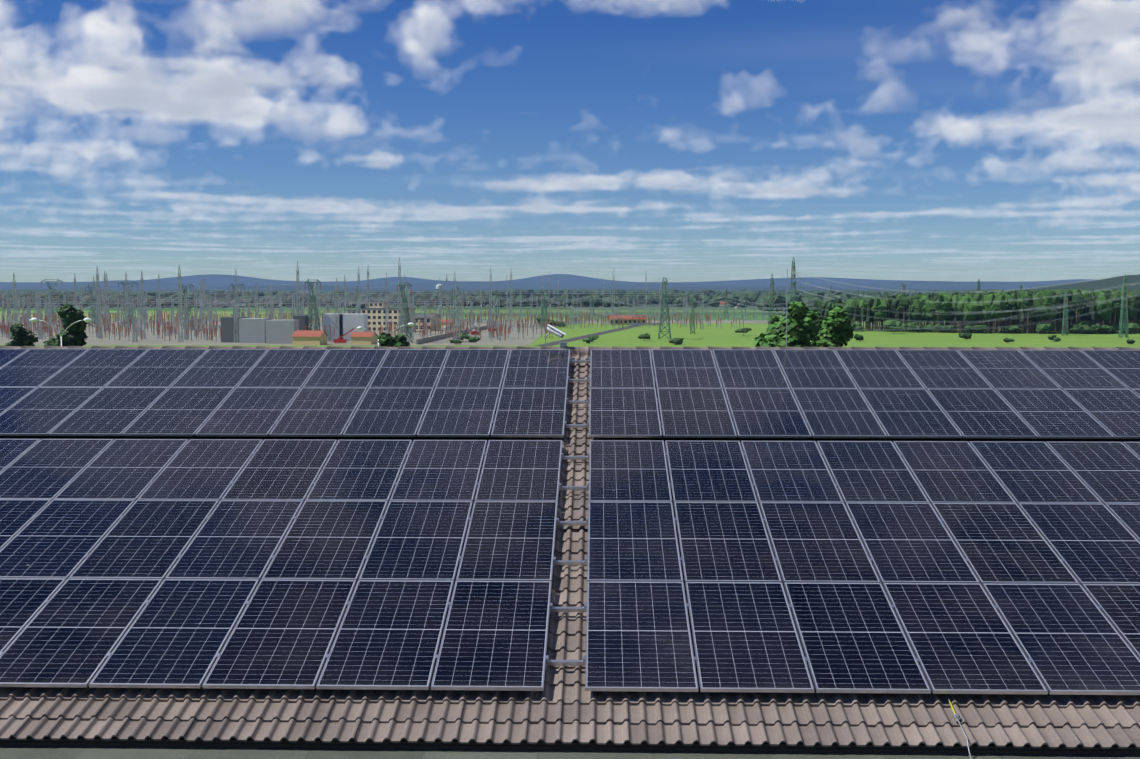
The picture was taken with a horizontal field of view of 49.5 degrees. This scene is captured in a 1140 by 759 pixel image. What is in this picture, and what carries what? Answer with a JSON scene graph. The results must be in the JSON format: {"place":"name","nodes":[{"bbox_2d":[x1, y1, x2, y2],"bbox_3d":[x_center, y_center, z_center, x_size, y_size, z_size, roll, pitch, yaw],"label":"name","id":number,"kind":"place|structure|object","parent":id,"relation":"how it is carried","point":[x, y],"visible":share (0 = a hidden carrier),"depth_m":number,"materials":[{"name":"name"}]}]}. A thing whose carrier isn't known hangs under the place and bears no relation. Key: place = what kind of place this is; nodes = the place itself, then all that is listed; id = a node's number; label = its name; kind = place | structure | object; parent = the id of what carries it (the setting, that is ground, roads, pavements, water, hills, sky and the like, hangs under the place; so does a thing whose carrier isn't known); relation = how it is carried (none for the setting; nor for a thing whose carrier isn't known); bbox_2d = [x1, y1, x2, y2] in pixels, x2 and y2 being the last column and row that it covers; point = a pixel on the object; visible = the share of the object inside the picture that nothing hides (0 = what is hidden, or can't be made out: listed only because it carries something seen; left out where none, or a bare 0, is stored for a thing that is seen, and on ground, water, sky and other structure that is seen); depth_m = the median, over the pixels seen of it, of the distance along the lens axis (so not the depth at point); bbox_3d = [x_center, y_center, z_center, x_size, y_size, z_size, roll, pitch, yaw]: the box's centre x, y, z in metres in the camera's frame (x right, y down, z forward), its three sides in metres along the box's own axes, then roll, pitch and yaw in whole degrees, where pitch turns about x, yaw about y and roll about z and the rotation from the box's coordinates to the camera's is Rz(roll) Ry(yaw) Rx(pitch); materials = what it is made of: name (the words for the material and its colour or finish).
{"place":"outdoors","nodes":[
{"label":"outdoors","id":0,"kind":"place"},
{"bbox_2d":[0,320,767,345],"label":"substation yard ground","id":1,"kind":"structure","parent":0,"point":[485,340],"depth_m":594.30,"materials":[{"name":"grey gravel"}]},
{"bbox_2d":[0,299,1139,347],"bbox_3d":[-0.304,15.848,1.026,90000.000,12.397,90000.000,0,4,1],"label":"ground","id":2,"kind":"structure","parent":0,"point":[720,335],"depth_m":637.29,"materials":[{"name":"green plant"}]},
{"bbox_2d":[4,322,37,346],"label":"tree","id":3,"kind":"object","parent":2,"relation":"on","point":[20,337],"visible":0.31,"depth_m":186.80,"materials":[{"name":"green plant"}]},
{"bbox_2d":[29,318,92,345],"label":"street lamp","id":4,"kind":"object","parent":2,"relation":"on","point":[84,319],"visible":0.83,"depth_m":100.72,"materials":[{"name":"grey metal"}]},
{"bbox_2d":[43,304,87,346],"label":"tree","id":5,"kind":"object","parent":2,"relation":"on","point":[74,334],"visible":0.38,"depth_m":170.90,"materials":[{"name":"green plant"}]},
{"bbox_2d":[356,326,378,345],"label":"street lamp","id":6,"kind":"object","parent":2,"relation":"on","point":[359,328],"visible":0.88,"depth_m":140.36,"materials":[{"name":"grey metal"}]},
{"bbox_2d":[376,332,397,346],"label":"bush","id":7,"kind":"object","parent":2,"relation":"on","point":[386,339],"visible":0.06,"depth_m":119.96,"materials":[{"name":"green plant"}]},
{"bbox_2d":[394,333,410,346],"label":"bush","id":8,"kind":"object","parent":2,"relation":"on","point":[401,339],"visible":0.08,"depth_m":128.07,"materials":[{"name":"green plant"}]},
{"bbox_2d":[391,322,414,333],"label":"street lamp","id":9,"kind":"object","parent":2,"relation":"on","point":[411,324],"visible":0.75,"depth_m":125.15,"materials":[{"name":"grey metal"}]},
{"bbox_2d":[221,284,744,344],"bbox_3d":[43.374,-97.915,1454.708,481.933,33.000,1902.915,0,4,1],"label":"buildings","id":10,"kind":"structure","parent":2,"relation":"on","point":[266,330],"depth_m":547.28,"materials":[{"name":"grey"}]},
{"bbox_2d":[0,257,1128,342],"bbox_3d":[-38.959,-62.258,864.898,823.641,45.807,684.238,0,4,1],"label":"pylons and gantries","id":11,"kind":"object","parent":2,"relation":"on","point":[51,317],"visible":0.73,"depth_m":679.71,"materials":[{"name":"grey metal"}]},
{"bbox_2d":[0,248,1139,330],"bbox_3d":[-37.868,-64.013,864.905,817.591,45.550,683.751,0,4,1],"label":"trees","id":12,"kind":"object","parent":11,"relation":"on","point":[364,302],"visible":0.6,"depth_m":618.50,"materials":[{"name":"grey"}]},
{"bbox_2d":[0,363,1139,755],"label":"building roof","id":13,"kind":"structure","parent":2,"relation":"on","point":[576,745],"depth_m":10.87,"materials":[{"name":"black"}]},
{"bbox_2d":[0,353,1139,748],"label":"roof tiles","id":14,"kind":"object","parent":13,"relation":"on","point":[564,707],"visible":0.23,"depth_m":11.18,"materials":[{"name":"tile"}]},
{"bbox_2d":[545,324,566,347],"bbox_3d":[-0.234,-0.719,21.801,0.401,0.503,0.220,2,4,22],"label":"security camera","id":15,"kind":"object","parent":14,"relation":"on","point":[554,331],"visible":0.92,"depth_m":21.73,"materials":[{"name":"white"}]},
{"bbox_2d":[0,349,1139,694],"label":"solar panels","id":16,"kind":"object","parent":14,"relation":"on","point":[1002,567],"visible":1,"depth_m":14.80,"materials":[{"name":"blue glass"}]},
{"bbox_2d":[0,346,1139,354],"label":"ridge cap tiles","id":17,"kind":"object","parent":14,"relation":"on","point":[580,350],"visible":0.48,"depth_m":21.73,"materials":[{"name":"tile"}]},
{"bbox_2d":[325,360,922,671],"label":"mounting rails","id":18,"kind":"object","parent":14,"relation":"on","point":[567,609],"visible":0.04,"depth_m":14.83,"materials":[{"name":"metal"}]},
{"bbox_2d":[786,269,787,346],"bbox_3d":[3.806,-1.219,21.689,0.120,1.450,0.120,0,4,1],"label":"pole","id":19,"kind":"object","parent":14,"relation":"on","point":[786,315],"visible":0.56,"depth_m":21.70,"materials":[{"name":"grey metal"}]},
{"bbox_2d":[0,746,1139,758],"bbox_3d":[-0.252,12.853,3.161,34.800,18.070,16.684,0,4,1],"label":"gutter","id":20,"kind":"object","parent":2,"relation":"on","point":[30,752],"depth_m":10.73,"materials":[{"name":"grey metal"}]},
{"bbox_2d":[946,694,971,758],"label":"lightning conductor","id":21,"kind":"object","parent":20,"relation":"on","point":[956,716],"visible":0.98,"depth_m":10.97,"materials":[{"name":"silver metal"}]},
{"bbox_2d":[755,315,779,346],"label":"tree","id":22,"kind":"object","parent":2,"relation":"on","point":[772,319],"visible":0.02,"depth_m":158.90,"materials":[{"name":"green plant"}]},
{"bbox_2d":[753,301,823,346],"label":"tree","id":23,"kind":"object","parent":2,"relation":"on","point":[804,326],"visible":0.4,"depth_m":148.66,"materials":[{"name":"green plant"}]},
{"bbox_2d":[449,289,1139,343],"bbox_3d":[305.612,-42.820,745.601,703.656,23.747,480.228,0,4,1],"label":"forest trees","id":24,"kind":"object","parent":2,"relation":"on","point":[1101,322],"visible":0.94,"depth_m":656.14,"materials":[{"name":"green plant"}]},
{"bbox_2d":[810,306,853,346],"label":"tree","id":25,"kind":"object","parent":2,"relation":"on","point":[837,329],"visible":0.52,"depth_m":154.83,"materials":[{"name":"green plant"}]},
{"bbox_2d":[0,274,1139,298],"bbox_3d":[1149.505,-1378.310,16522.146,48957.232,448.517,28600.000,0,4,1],"label":"distant hills","id":26,"kind":"structure","parent":0,"point":[574,283],"depth_m":20812.35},
{"bbox_2d":[0,289,1009,311],"bbox_3d":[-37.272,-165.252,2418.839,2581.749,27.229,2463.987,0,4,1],"label":"trees","id":27,"kind":"object","parent":26,"relation":"on","point":[735,295],"visible":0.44,"depth_m":1587.08,"materials":[{"name":"green plant"}]},
{"bbox_2d":[0,0,1139,281],"label":"sky","id":28,"kind":"structure","parent":0,"point":[679,140],"materials":[{"name":"blue"}]}
]}

